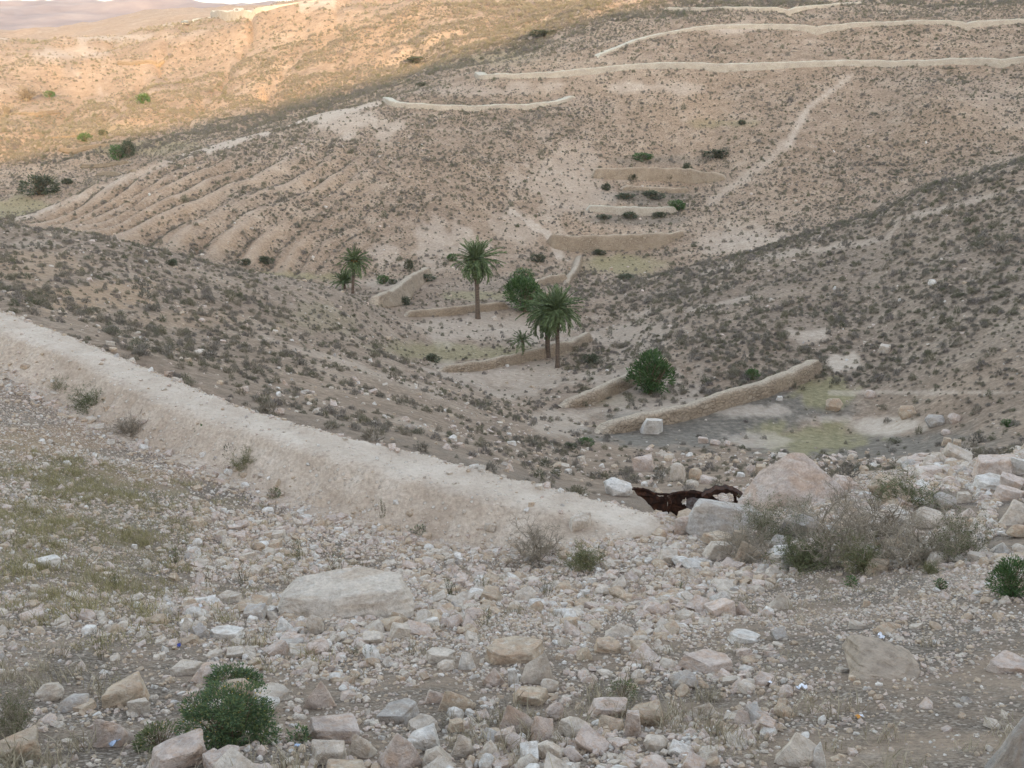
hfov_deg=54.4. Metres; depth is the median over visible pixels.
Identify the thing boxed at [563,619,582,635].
rock
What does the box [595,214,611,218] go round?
shrub
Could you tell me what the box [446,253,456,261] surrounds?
green bush
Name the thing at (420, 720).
rock
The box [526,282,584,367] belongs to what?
palm tree
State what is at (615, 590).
rock
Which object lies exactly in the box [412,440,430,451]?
scrub plant
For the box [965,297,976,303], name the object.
scrub plant
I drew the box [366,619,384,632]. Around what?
rock
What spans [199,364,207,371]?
scrub plant
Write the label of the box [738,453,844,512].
boulder
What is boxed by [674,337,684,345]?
scrub plant
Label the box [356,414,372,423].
scrub plant
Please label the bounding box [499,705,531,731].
rock
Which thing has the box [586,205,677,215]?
earth dam
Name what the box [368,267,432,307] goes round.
earth dam
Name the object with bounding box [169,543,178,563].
tall weed
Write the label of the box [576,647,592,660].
rock
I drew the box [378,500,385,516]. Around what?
tall weed
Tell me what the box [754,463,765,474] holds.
rock
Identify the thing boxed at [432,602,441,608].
rock
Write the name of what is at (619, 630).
rock
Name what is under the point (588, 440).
green bush
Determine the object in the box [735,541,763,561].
rock
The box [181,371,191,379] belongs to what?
scrub plant
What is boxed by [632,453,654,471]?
boulder
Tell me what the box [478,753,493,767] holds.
rock
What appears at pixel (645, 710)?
rock
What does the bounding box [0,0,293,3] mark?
sky
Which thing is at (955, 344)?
scrub plant
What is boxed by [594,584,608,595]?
rock
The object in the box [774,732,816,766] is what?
rock
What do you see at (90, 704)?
rock
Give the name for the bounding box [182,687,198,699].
rock
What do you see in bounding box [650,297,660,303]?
scrub plant
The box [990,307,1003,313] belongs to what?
scrub plant
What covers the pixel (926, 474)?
rock
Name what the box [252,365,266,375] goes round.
scrub plant
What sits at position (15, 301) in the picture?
scrub plant
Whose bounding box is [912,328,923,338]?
scrub plant
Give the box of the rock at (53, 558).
[34,554,60,569]
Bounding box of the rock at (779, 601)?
[766,593,792,609]
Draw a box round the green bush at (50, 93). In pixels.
[44,90,54,97]
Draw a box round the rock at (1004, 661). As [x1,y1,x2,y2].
[986,650,1023,673]
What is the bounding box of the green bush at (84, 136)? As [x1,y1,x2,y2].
[76,133,92,141]
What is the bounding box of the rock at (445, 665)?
[437,659,455,670]
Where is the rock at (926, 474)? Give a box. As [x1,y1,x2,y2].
[917,472,932,477]
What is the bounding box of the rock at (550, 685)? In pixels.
[540,678,558,691]
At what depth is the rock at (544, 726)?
4.55 m
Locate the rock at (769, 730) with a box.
[760,727,776,733]
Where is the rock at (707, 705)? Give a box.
[689,703,716,718]
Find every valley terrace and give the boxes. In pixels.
[1,110,59,117]
[51,133,96,138]
[58,143,109,154]
[80,161,128,167]
[95,169,135,176]
[117,60,165,66]
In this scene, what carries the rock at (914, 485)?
on the terrain
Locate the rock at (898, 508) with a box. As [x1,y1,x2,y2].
[885,504,901,512]
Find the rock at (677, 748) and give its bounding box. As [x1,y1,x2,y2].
[668,739,690,756]
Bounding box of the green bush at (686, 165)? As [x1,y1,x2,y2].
[682,161,692,168]
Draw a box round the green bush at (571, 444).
[563,442,576,449]
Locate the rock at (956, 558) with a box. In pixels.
[948,555,963,561]
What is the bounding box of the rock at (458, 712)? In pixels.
[447,706,463,718]
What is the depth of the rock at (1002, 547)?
11.30 m
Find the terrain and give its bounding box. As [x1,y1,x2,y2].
[0,0,1023,767]
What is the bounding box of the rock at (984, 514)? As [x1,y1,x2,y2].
[977,513,998,519]
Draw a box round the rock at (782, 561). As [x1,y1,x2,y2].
[780,555,792,569]
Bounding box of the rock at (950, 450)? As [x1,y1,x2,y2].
[941,442,972,461]
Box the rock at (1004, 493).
[992,484,1023,500]
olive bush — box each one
[48,373,68,392]
[64,381,105,415]
[223,444,264,474]
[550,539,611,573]
[763,515,849,576]
[825,528,899,576]
[863,461,959,508]
[919,559,943,574]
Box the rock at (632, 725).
[623,710,641,737]
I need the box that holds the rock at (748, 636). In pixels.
[727,629,760,643]
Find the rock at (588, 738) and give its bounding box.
[575,722,608,752]
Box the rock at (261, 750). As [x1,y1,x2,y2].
[257,744,267,755]
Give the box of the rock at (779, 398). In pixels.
[776,396,782,400]
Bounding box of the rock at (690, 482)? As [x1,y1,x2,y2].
[685,479,698,486]
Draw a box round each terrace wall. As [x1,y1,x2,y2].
[404,302,510,316]
[437,332,592,371]
[558,357,670,407]
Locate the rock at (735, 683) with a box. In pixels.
[731,677,742,688]
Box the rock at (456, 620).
[447,614,462,628]
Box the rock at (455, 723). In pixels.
[449,718,464,731]
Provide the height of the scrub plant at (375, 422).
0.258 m
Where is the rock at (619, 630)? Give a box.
[604,624,634,637]
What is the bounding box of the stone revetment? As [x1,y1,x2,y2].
[620,185,689,192]
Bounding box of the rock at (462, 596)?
[449,591,474,603]
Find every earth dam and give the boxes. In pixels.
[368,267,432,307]
[534,274,566,284]
[546,230,684,252]
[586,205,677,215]
[592,167,725,183]
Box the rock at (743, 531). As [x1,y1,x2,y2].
[733,530,747,544]
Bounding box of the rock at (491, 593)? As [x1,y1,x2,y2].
[480,585,501,601]
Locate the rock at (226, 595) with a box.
[217,590,242,602]
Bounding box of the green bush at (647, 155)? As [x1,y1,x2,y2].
[632,152,654,160]
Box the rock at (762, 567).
[756,564,768,571]
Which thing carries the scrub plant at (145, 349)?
on the terrain
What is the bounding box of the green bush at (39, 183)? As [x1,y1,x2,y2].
[17,173,60,196]
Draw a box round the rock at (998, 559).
[995,557,1008,562]
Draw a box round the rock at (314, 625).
[306,615,323,634]
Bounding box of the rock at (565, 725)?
[558,716,591,737]
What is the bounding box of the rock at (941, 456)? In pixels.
[937,453,945,462]
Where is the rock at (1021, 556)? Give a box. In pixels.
[1010,555,1023,565]
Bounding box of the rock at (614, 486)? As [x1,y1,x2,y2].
[603,477,631,496]
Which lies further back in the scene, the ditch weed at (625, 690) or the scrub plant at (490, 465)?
the scrub plant at (490, 465)
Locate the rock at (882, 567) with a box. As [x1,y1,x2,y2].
[864,558,889,572]
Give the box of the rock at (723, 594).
[709,591,730,599]
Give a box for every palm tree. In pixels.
[329,270,360,290]
[337,246,372,293]
[447,236,506,318]
[507,329,536,355]
[515,286,573,357]
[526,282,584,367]
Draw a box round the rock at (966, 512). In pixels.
[959,508,976,518]
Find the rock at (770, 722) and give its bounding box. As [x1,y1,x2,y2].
[754,714,776,731]
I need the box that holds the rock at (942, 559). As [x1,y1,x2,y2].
[926,551,947,564]
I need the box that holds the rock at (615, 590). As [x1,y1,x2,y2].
[608,585,625,596]
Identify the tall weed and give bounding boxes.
[91,625,104,659]
[108,573,118,586]
[148,491,160,506]
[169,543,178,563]
[203,563,212,587]
[233,560,249,584]
[290,539,302,559]
[324,547,344,569]
[345,642,357,654]
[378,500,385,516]
[406,634,415,653]
[444,578,456,595]
[474,573,490,586]
[534,579,554,596]
[676,577,686,588]
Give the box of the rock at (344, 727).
[307,713,359,742]
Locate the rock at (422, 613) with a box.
[414,609,431,620]
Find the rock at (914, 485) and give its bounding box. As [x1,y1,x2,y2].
[899,480,920,496]
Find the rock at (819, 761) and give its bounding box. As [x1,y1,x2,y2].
[809,742,825,767]
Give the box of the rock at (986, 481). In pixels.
[972,473,1000,489]
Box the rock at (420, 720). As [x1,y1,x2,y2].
[407,713,440,731]
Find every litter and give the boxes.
[108,739,119,746]
[796,683,807,689]
[877,632,884,638]
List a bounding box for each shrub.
[131,718,184,753]
[164,258,177,265]
[174,678,282,749]
[203,660,265,690]
[237,258,250,265]
[259,255,274,263]
[388,278,396,283]
[402,296,410,305]
[423,274,435,281]
[425,353,439,362]
[529,254,544,261]
[582,353,598,363]
[593,248,605,254]
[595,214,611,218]
[601,183,610,190]
[614,192,635,198]
[617,273,633,279]
[622,211,638,218]
[641,189,666,199]
[653,211,666,217]
[984,552,1023,599]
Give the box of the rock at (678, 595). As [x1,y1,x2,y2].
[674,590,693,599]
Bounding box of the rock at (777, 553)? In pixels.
[773,544,791,555]
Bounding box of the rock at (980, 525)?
[969,518,986,534]
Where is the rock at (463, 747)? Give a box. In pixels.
[450,734,473,757]
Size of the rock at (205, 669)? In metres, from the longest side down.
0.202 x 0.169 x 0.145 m
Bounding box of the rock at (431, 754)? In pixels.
[421,745,451,765]
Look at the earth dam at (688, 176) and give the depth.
161.97 m
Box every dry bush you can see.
[0,679,39,738]
[103,406,145,440]
[498,509,567,567]
[705,499,785,562]
[726,489,813,543]
[776,485,896,569]
[816,469,928,542]
[851,495,991,570]
[909,492,999,562]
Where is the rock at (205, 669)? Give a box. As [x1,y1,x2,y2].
[191,661,225,685]
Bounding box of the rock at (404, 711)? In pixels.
[375,698,419,723]
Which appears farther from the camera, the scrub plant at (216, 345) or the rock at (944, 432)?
the rock at (944, 432)
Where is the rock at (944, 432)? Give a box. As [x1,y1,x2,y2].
[941,429,950,435]
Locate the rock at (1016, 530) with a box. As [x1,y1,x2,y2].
[1006,524,1023,537]
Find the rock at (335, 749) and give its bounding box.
[311,739,346,764]
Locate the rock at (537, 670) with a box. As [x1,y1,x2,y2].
[520,653,554,683]
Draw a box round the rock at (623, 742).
[608,737,629,748]
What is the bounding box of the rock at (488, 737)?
[480,727,496,742]
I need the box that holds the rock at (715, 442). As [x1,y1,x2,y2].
[710,439,720,445]
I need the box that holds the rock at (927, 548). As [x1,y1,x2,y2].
[916,540,940,563]
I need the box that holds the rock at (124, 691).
[101,671,149,708]
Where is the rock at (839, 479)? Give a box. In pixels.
[832,474,858,490]
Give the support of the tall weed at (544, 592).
on the terrain
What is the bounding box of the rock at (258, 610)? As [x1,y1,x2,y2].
[243,603,266,619]
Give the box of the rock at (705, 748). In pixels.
[698,745,718,755]
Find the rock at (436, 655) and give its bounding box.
[425,647,455,663]
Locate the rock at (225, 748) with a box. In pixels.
[218,745,239,753]
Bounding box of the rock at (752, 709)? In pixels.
[743,703,761,722]
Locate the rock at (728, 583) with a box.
[710,579,733,589]
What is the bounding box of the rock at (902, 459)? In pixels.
[896,456,906,468]
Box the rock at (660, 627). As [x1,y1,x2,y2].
[652,623,665,633]
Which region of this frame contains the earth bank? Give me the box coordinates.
[0,311,667,553]
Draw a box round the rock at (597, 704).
[588,697,626,718]
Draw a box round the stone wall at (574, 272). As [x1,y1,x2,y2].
[562,255,582,284]
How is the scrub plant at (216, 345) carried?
on the terrain
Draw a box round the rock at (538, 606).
[525,601,543,612]
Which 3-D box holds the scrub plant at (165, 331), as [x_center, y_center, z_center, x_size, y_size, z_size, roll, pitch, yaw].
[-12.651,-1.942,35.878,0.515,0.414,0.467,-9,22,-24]
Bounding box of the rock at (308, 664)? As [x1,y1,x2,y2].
[300,659,317,670]
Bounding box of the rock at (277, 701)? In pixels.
[256,696,279,712]
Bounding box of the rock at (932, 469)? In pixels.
[914,465,941,475]
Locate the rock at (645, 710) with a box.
[631,699,663,725]
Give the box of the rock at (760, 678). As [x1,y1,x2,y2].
[753,671,777,685]
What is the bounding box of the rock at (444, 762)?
[423,755,455,767]
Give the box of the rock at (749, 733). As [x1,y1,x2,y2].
[737,729,756,743]
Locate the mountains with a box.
[0,0,278,29]
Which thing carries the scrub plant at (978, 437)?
on the terrain
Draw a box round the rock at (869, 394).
[864,390,875,397]
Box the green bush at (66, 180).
[61,178,72,183]
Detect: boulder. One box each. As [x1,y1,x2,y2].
[278,566,414,618]
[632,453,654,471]
[640,418,662,433]
[686,498,762,535]
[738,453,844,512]
[925,414,944,427]
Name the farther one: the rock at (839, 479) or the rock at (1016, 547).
the rock at (839, 479)
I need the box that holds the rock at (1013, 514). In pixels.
[998,499,1023,525]
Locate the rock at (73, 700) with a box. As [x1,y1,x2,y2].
[56,693,88,712]
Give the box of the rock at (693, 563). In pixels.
[681,557,701,569]
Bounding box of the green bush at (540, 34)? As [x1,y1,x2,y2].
[526,29,556,36]
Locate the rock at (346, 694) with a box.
[340,690,356,700]
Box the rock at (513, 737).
[505,732,524,748]
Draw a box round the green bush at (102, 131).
[98,129,107,134]
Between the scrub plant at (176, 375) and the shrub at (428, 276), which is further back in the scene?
the shrub at (428, 276)
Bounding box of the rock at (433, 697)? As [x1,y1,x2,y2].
[425,691,443,703]
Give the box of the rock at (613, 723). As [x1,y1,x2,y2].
[598,714,623,729]
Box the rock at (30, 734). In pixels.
[0,725,41,763]
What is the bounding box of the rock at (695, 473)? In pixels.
[689,468,701,479]
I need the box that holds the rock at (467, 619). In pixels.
[462,614,476,628]
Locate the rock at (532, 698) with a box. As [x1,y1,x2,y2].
[513,686,548,705]
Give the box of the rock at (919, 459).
[904,457,924,461]
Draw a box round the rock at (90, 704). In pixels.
[72,698,96,711]
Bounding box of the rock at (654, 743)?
[644,734,667,751]
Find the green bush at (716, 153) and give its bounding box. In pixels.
[701,149,729,158]
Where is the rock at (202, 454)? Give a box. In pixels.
[199,451,205,457]
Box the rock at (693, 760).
[680,750,706,767]
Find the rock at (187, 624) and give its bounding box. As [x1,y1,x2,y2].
[178,617,194,632]
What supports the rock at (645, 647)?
on the terrain
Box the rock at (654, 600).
[641,599,661,609]
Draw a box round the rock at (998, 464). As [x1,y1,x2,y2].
[971,454,1015,475]
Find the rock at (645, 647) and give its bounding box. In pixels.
[629,642,660,662]
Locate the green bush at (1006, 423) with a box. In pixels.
[1000,419,1013,426]
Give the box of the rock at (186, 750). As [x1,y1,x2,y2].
[150,728,206,767]
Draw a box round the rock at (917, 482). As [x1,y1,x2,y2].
[915,480,927,491]
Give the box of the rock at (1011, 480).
[999,471,1023,489]
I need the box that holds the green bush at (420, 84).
[415,82,426,86]
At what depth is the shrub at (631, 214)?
146.99 m
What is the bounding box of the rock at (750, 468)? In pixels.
[746,464,754,474]
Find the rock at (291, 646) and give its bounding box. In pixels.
[288,643,306,656]
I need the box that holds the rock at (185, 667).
[170,659,202,675]
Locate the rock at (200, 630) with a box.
[191,622,210,638]
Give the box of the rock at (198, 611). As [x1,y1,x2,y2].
[185,607,205,618]
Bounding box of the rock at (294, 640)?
[280,637,303,643]
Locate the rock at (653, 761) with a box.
[640,755,667,767]
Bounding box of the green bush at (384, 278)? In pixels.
[375,274,389,283]
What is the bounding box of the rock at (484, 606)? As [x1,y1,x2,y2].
[479,603,490,610]
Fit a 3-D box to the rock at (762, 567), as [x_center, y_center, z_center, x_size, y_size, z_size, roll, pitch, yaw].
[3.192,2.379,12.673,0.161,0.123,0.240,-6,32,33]
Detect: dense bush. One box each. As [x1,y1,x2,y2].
[502,273,543,311]
[510,267,534,281]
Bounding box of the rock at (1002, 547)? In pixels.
[990,542,1010,552]
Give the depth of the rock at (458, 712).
5.06 m
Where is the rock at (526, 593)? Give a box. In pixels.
[515,586,535,600]
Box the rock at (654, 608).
[643,602,665,614]
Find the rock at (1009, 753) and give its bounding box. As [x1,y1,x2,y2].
[984,717,1023,767]
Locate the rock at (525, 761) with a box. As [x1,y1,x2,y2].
[515,753,538,767]
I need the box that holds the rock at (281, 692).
[252,682,292,700]
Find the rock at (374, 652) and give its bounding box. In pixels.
[362,644,381,658]
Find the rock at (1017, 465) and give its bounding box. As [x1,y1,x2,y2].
[1011,457,1023,474]
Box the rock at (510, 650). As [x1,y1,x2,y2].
[484,636,543,664]
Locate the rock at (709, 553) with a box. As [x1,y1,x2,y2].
[702,541,732,559]
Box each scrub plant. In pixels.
[4,298,19,306]
[4,306,21,312]
[11,289,31,302]
[22,272,32,278]
[22,296,35,303]
[27,308,40,315]
[33,225,41,231]
[39,299,51,305]
[42,301,54,307]
[64,269,74,276]
[64,295,76,305]
[80,308,94,314]
[85,306,102,312]
[95,313,106,322]
[103,326,123,335]
[114,310,127,318]
[130,346,143,356]
[132,280,151,289]
[134,247,144,253]
[135,344,152,355]
[137,287,151,299]
[142,302,157,311]
[157,326,167,334]
[159,343,175,355]
[172,372,184,377]
[173,361,184,369]
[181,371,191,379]
[183,376,197,384]
[186,345,195,350]
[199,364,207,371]
[202,349,217,357]
[207,338,222,350]
[210,363,221,369]
[221,366,234,373]
[225,289,235,298]
[233,387,246,395]
[246,329,255,337]
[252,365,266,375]
[252,393,263,400]
[260,387,269,394]
[264,378,274,383]
[270,397,282,406]
[272,374,281,383]
[280,395,287,406]
[287,399,299,408]
[297,359,308,365]
[308,371,319,377]
[320,404,333,414]
[324,419,338,429]
[331,361,340,367]
[333,412,348,420]
[348,380,357,386]
[349,423,360,430]
[351,412,360,417]
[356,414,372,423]
[368,350,380,356]
[368,418,381,427]
[373,424,390,432]
[386,368,399,380]
[392,424,404,431]
[398,394,410,401]
[401,429,413,436]
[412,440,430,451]
[413,427,421,434]
[421,405,429,411]
[430,431,441,440]
[466,450,477,456]
[473,441,481,447]
[474,425,482,431]
[478,446,491,455]
[484,460,500,472]
[511,435,522,442]
[528,439,540,447]
[531,468,545,478]
[533,398,543,407]
[536,457,552,468]
[550,466,561,476]
[552,447,564,453]
[570,429,581,436]
[582,440,591,447]
[587,471,604,478]
[598,468,611,479]
[608,471,618,478]
[628,472,639,479]
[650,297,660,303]
[650,392,661,397]
[652,468,669,479]
[654,343,663,351]
[668,386,676,393]
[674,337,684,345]
[681,484,694,490]
[684,338,695,344]
[689,346,698,355]
[695,306,705,312]
[703,462,714,470]
[704,387,716,393]
[710,477,723,485]
[713,370,722,376]
[720,283,731,291]
[722,366,741,375]
[727,351,736,358]
[736,360,747,367]
[739,372,750,380]
[773,305,782,310]
[787,358,799,365]
[815,236,826,242]
[818,354,828,364]
[829,376,840,384]
[832,287,843,297]
[840,460,853,468]
[851,461,862,471]
[872,373,884,378]
[882,312,893,321]
[885,437,902,443]
[887,457,898,468]
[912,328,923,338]
[924,353,936,362]
[935,341,946,347]
[936,282,948,288]
[953,341,962,347]
[962,216,974,222]
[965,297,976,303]
[968,432,985,443]
[971,297,981,304]
[971,404,981,411]
[974,239,984,247]
[983,449,997,454]
[987,241,1009,253]
[987,345,997,352]
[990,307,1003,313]
[991,173,1000,180]
[1003,444,1017,452]
[1009,419,1020,426]
[1011,233,1022,241]
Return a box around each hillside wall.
[181,0,341,23]
[382,96,575,111]
[474,56,1023,79]
[595,19,1023,57]
[664,2,860,15]
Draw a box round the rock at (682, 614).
[675,608,694,620]
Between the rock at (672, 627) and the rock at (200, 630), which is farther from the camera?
the rock at (672, 627)
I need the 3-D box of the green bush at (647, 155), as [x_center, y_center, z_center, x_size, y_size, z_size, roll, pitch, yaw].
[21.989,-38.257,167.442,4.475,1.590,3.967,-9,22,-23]
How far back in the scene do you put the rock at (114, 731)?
4.39 m
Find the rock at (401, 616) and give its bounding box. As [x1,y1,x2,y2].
[391,612,408,622]
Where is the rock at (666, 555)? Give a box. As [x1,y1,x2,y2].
[656,549,678,564]
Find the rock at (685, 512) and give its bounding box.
[677,508,690,517]
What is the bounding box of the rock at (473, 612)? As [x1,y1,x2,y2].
[465,607,484,618]
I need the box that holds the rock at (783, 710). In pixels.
[773,702,794,717]
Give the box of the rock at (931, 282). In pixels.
[928,279,936,285]
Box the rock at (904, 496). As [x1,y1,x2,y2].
[880,486,911,504]
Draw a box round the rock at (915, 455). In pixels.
[906,453,918,459]
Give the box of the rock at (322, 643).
[306,637,328,654]
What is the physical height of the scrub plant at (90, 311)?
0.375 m
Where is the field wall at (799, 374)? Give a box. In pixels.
[594,359,822,434]
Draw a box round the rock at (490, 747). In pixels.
[481,740,499,753]
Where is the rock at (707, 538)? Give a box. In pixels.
[700,531,732,543]
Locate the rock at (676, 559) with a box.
[671,556,686,566]
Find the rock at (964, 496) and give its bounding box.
[956,491,971,502]
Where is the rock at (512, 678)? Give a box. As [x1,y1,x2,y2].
[507,667,518,685]
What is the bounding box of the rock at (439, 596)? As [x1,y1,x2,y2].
[433,589,446,601]
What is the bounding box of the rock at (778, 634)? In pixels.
[770,626,788,640]
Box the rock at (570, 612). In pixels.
[563,608,576,617]
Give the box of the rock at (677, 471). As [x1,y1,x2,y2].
[670,462,685,481]
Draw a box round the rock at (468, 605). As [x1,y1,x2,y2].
[464,603,477,607]
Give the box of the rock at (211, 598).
[205,595,215,601]
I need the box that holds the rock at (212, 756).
[202,748,222,767]
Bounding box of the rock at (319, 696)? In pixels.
[303,681,335,708]
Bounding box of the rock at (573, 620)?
[560,616,577,627]
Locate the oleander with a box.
[622,348,678,395]
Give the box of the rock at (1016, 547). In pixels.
[1012,543,1023,551]
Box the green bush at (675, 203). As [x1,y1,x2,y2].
[667,199,685,210]
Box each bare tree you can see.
[0,101,15,114]
[10,77,42,100]
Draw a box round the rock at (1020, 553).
[1014,551,1023,555]
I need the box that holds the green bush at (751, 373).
[744,368,760,379]
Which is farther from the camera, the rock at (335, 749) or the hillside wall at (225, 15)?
the hillside wall at (225, 15)
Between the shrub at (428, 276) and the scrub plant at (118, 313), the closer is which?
the scrub plant at (118, 313)
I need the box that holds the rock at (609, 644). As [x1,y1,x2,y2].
[594,636,620,653]
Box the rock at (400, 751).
[377,733,421,767]
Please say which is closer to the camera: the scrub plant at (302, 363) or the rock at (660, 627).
the rock at (660, 627)
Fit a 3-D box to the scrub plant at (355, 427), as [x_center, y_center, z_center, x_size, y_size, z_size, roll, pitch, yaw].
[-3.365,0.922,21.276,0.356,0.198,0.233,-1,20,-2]
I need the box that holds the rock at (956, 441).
[952,439,961,446]
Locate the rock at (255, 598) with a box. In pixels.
[251,594,267,603]
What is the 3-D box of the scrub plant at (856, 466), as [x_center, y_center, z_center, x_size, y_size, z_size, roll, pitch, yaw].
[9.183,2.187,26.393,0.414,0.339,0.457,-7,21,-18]
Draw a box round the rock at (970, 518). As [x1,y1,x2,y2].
[966,516,984,526]
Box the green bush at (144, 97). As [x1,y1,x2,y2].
[135,93,150,103]
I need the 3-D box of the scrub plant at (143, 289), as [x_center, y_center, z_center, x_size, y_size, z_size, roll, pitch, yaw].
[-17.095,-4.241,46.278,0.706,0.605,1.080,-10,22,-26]
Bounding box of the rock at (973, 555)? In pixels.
[967,551,984,561]
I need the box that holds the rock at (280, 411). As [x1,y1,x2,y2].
[274,408,284,414]
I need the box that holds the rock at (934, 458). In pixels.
[923,455,939,462]
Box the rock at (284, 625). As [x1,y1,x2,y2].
[277,616,292,631]
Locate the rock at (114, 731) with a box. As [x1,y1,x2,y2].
[91,719,134,746]
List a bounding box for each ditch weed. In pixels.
[267,487,281,498]
[285,723,311,743]
[408,524,425,534]
[605,676,640,700]
[842,575,858,586]
[932,578,948,588]
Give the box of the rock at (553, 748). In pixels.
[538,740,562,759]
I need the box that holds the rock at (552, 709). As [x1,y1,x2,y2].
[545,702,563,719]
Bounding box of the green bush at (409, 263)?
[403,259,413,268]
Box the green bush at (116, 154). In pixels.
[107,144,126,160]
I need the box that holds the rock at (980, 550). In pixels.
[943,540,987,551]
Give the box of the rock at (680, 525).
[674,515,688,534]
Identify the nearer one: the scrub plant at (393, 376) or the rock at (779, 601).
the rock at (779, 601)
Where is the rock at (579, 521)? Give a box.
[569,512,590,531]
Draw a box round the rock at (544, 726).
[531,716,553,741]
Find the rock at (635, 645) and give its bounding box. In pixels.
[630,640,644,652]
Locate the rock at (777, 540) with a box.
[769,534,787,548]
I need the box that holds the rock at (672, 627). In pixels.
[664,620,680,634]
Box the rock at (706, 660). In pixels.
[678,649,732,672]
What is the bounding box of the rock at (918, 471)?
[914,468,926,477]
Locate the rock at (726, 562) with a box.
[721,557,734,567]
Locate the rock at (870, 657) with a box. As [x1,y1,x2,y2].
[842,634,920,679]
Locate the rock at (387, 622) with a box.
[380,616,402,630]
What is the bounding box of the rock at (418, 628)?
[407,620,430,636]
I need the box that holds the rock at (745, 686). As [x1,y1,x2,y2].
[737,679,755,693]
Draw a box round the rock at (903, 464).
[901,459,915,468]
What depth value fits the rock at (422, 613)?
8.60 m
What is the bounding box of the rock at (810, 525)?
[780,513,819,536]
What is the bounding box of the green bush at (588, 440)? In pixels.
[578,437,594,445]
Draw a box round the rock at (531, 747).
[520,741,538,762]
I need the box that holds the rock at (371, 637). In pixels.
[363,631,383,643]
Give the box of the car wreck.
[632,484,742,515]
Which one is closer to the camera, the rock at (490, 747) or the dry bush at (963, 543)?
the rock at (490, 747)
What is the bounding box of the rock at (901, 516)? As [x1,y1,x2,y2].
[893,513,911,520]
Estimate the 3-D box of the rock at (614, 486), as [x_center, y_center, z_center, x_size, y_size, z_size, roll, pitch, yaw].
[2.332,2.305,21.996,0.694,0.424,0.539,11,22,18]
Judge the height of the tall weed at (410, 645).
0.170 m
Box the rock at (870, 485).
[867,472,900,494]
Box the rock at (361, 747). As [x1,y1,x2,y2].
[350,734,376,757]
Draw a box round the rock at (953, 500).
[933,492,956,508]
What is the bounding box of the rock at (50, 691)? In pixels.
[34,682,64,701]
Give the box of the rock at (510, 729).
[494,726,515,743]
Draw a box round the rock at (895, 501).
[885,498,904,506]
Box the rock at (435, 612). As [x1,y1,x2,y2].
[429,609,441,621]
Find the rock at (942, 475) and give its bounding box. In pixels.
[936,472,946,477]
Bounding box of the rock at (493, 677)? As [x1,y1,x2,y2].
[482,668,505,685]
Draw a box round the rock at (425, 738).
[407,723,439,750]
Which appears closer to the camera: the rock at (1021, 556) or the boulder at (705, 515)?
the rock at (1021, 556)
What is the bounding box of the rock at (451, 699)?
[438,691,476,711]
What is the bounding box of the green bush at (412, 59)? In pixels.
[404,56,427,62]
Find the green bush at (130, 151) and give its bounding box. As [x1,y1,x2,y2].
[120,139,135,157]
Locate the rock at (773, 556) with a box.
[770,551,781,562]
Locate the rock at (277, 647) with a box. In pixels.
[263,640,288,656]
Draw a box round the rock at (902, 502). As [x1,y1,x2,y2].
[895,495,912,507]
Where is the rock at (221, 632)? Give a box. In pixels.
[210,625,244,639]
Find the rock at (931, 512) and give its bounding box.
[913,506,944,528]
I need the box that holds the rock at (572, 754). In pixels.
[563,746,583,761]
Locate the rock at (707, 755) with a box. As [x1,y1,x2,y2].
[699,751,719,760]
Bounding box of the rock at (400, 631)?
[389,622,410,639]
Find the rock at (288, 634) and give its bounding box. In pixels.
[280,631,303,637]
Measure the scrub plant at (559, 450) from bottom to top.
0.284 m
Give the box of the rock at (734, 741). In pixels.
[727,734,746,748]
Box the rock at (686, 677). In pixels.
[668,670,698,688]
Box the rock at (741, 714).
[734,710,769,724]
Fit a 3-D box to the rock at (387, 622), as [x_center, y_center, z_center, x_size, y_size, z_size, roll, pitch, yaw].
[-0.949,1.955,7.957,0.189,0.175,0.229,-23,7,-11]
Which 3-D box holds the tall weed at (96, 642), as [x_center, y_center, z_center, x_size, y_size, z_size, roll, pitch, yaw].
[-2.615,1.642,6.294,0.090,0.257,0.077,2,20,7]
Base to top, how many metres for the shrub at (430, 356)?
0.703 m
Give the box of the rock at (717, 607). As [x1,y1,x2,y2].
[704,598,735,616]

